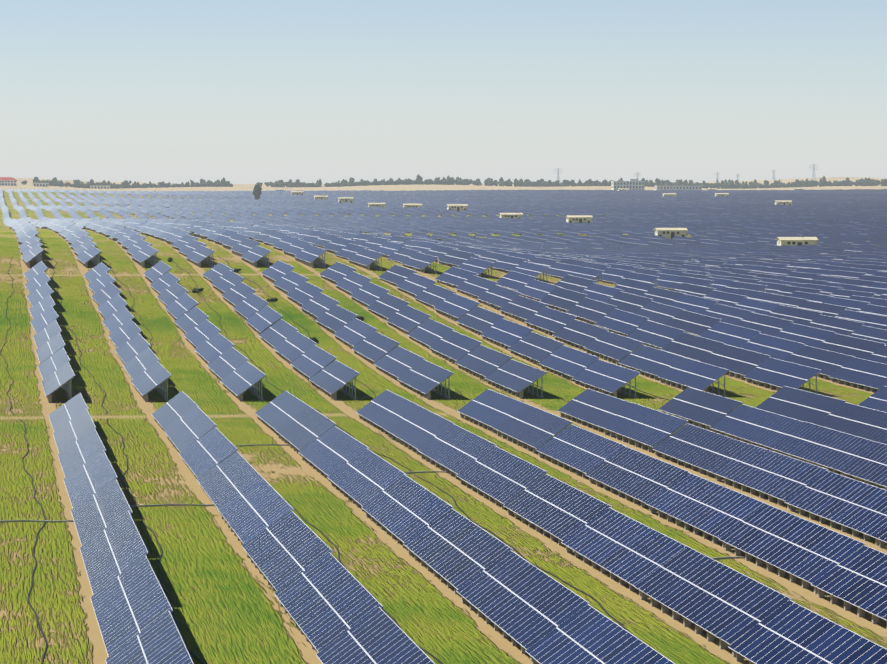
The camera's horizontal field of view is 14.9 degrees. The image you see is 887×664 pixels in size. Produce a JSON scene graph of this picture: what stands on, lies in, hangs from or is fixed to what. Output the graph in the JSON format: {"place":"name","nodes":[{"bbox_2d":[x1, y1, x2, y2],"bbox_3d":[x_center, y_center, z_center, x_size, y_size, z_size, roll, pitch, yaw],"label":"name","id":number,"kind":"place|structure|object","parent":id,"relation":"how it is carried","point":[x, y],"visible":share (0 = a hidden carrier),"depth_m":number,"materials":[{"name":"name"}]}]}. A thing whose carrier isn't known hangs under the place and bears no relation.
{"place":"outdoors","nodes":[
{"label":"outdoors","id":0,"kind":"place"},
{"bbox_2d":[33,183,47,186],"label":"white building","id":1,"kind":"structure","parent":0,"point":[41,184],"depth_m":4538.04,"materials":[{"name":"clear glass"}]},
{"bbox_2d":[0,177,886,663],"bbox_3d":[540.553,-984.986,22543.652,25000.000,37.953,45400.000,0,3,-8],"label":"terrain","id":2,"kind":"structure","parent":0,"point":[228,609],"depth_m":233.19,"materials":[{"name":"green plant"}]},
{"bbox_2d":[0,177,15,185],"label":"building","id":3,"kind":"structure","parent":2,"relation":"on","point":[7,181],"depth_m":4510.16,"materials":[{"name":"white paint"}]},
{"bbox_2d":[90,185,109,188],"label":"white building","id":4,"kind":"structure","parent":2,"relation":"on","point":[99,186],"depth_m":4568.34,"materials":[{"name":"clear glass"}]},
{"bbox_2d":[253,184,261,199],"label":"tree","id":5,"kind":"object","parent":2,"relation":"on","point":[257,189],"visible":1,"depth_m":2864.65,"materials":[{"name":"green plant"}]},
{"bbox_2d":[167,257,364,342],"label":"field shrubs","id":6,"kind":"object","parent":2,"relation":"on","point":[196,290],"visible":0.56,"depth_m":455.28,"materials":[{"name":"green plant"}]},
{"bbox_2d":[290,191,303,194],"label":"inverter building","id":7,"kind":"structure","parent":2,"relation":"on","point":[296,192],"depth_m":3275.67,"materials":[{"name":"grey"}]},
{"bbox_2d":[314,195,327,199],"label":"inverter building","id":8,"kind":"structure","parent":2,"relation":"on","point":[319,197],"depth_m":2991.35,"materials":[{"name":"grey"}]},
{"bbox_2d":[338,197,353,202],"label":"inverter building","id":9,"kind":"structure","parent":2,"relation":"on","point":[345,199],"depth_m":2752.52,"materials":[{"name":"grey"}]},
{"bbox_2d":[0,256,744,663],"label":"irrigation hoses","id":10,"kind":"object","parent":2,"relation":"on","point":[212,504],"visible":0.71,"depth_m":212.11,"materials":[{"name":"grey"}]},
{"bbox_2d":[368,202,384,206],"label":"inverter building","id":11,"kind":"structure","parent":2,"relation":"on","point":[378,204],"depth_m":2457.97,"materials":[{"name":"grey concrete"}]},
{"bbox_2d":[403,203,421,207],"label":"inverter building","id":12,"kind":"structure","parent":2,"relation":"on","point":[412,205],"depth_m":2220.05,"materials":[{"name":"grey concrete"}]},
{"bbox_2d":[0,189,886,663],"bbox_3d":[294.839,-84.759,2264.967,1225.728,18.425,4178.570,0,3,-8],"label":"solar panels","id":13,"kind":"object","parent":2,"relation":"on","point":[764,307],"visible":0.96,"depth_m":286.00,"materials":[{"name":"blue glass"}]},
{"bbox_2d":[9,222,886,663],"bbox_3d":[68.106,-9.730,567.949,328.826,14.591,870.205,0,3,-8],"label":"solar panel supports","id":14,"kind":"object","parent":2,"relation":"on","point":[553,538],"visible":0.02,"depth_m":312.86,"materials":[{"name":"metal"}]},
{"bbox_2d":[13,174,886,188],"bbox_3d":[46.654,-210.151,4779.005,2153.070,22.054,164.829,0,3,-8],"label":"trees","id":15,"kind":"object","parent":2,"relation":"on","point":[724,184],"visible":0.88,"depth_m":4748.18,"materials":[{"name":"green plant"}]},
{"bbox_2d":[446,203,467,211],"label":"inverter building","id":16,"kind":"structure","parent":2,"relation":"on","point":[459,207],"depth_m":2054.18,"materials":[{"name":"grey concrete"}]},
{"bbox_2d":[499,212,522,218],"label":"inverter building","id":17,"kind":"structure","parent":2,"relation":"on","point":[511,215],"depth_m":1834.49,"materials":[{"name":"grey concrete"}]},
{"bbox_2d":[554,168,561,182],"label":"transmission tower","id":18,"kind":"structure","parent":2,"relation":"on","point":[558,170],"depth_m":5362.15,"materials":[{"name":"silver metal"}]},
{"bbox_2d":[566,214,592,222],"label":"inverter building","id":19,"kind":"structure","parent":2,"relation":"on","point":[582,218],"depth_m":1636.71,"materials":[{"name":"grey concrete"}]},
{"bbox_2d":[611,179,644,189],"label":"building","id":20,"kind":"structure","parent":2,"relation":"on","point":[633,184],"depth_m":4300.82,"materials":[{"name":"white paint"}]},
{"bbox_2d":[662,193,675,196],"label":"inverter building","id":21,"kind":"structure","parent":2,"relation":"on","point":[669,194],"depth_m":3123.21,"materials":[{"name":"grey"}]},
{"bbox_2d":[654,227,687,238],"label":"inverter building","id":22,"kind":"structure","parent":2,"relation":"on","point":[669,233],"depth_m":1319.53,"materials":[{"name":"grey concrete"}]},
{"bbox_2d":[654,186,701,189],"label":"building","id":23,"kind":"structure","parent":2,"relation":"on","point":[677,187],"depth_m":4306.70,"materials":[{"name":"white concrete"}]},
{"bbox_2d":[715,193,728,196],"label":"inverter building","id":24,"kind":"structure","parent":2,"relation":"on","point":[721,194],"depth_m":3119.60,"materials":[{"name":"grey"}]},
{"bbox_2d":[774,200,791,204],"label":"inverter building","id":25,"kind":"structure","parent":2,"relation":"on","point":[784,202],"depth_m":2537.16,"materials":[{"name":"grey"}]},
{"bbox_2d":[775,235,817,245],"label":"inverter building","id":26,"kind":"structure","parent":2,"relation":"on","point":[794,241],"depth_m":1068.30,"materials":[{"name":"grey"}]},
{"bbox_2d":[810,164,817,180],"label":"transmission tower","id":27,"kind":"structure","parent":2,"relation":"on","point":[813,166],"depth_m":5504.05,"materials":[{"name":"silver metal"}]},
{"bbox_2d":[0,0,886,183],"label":"sky","id":28,"kind":"structure","parent":0,"point":[142,91],"materials":[{"name":"blue"}]}
]}

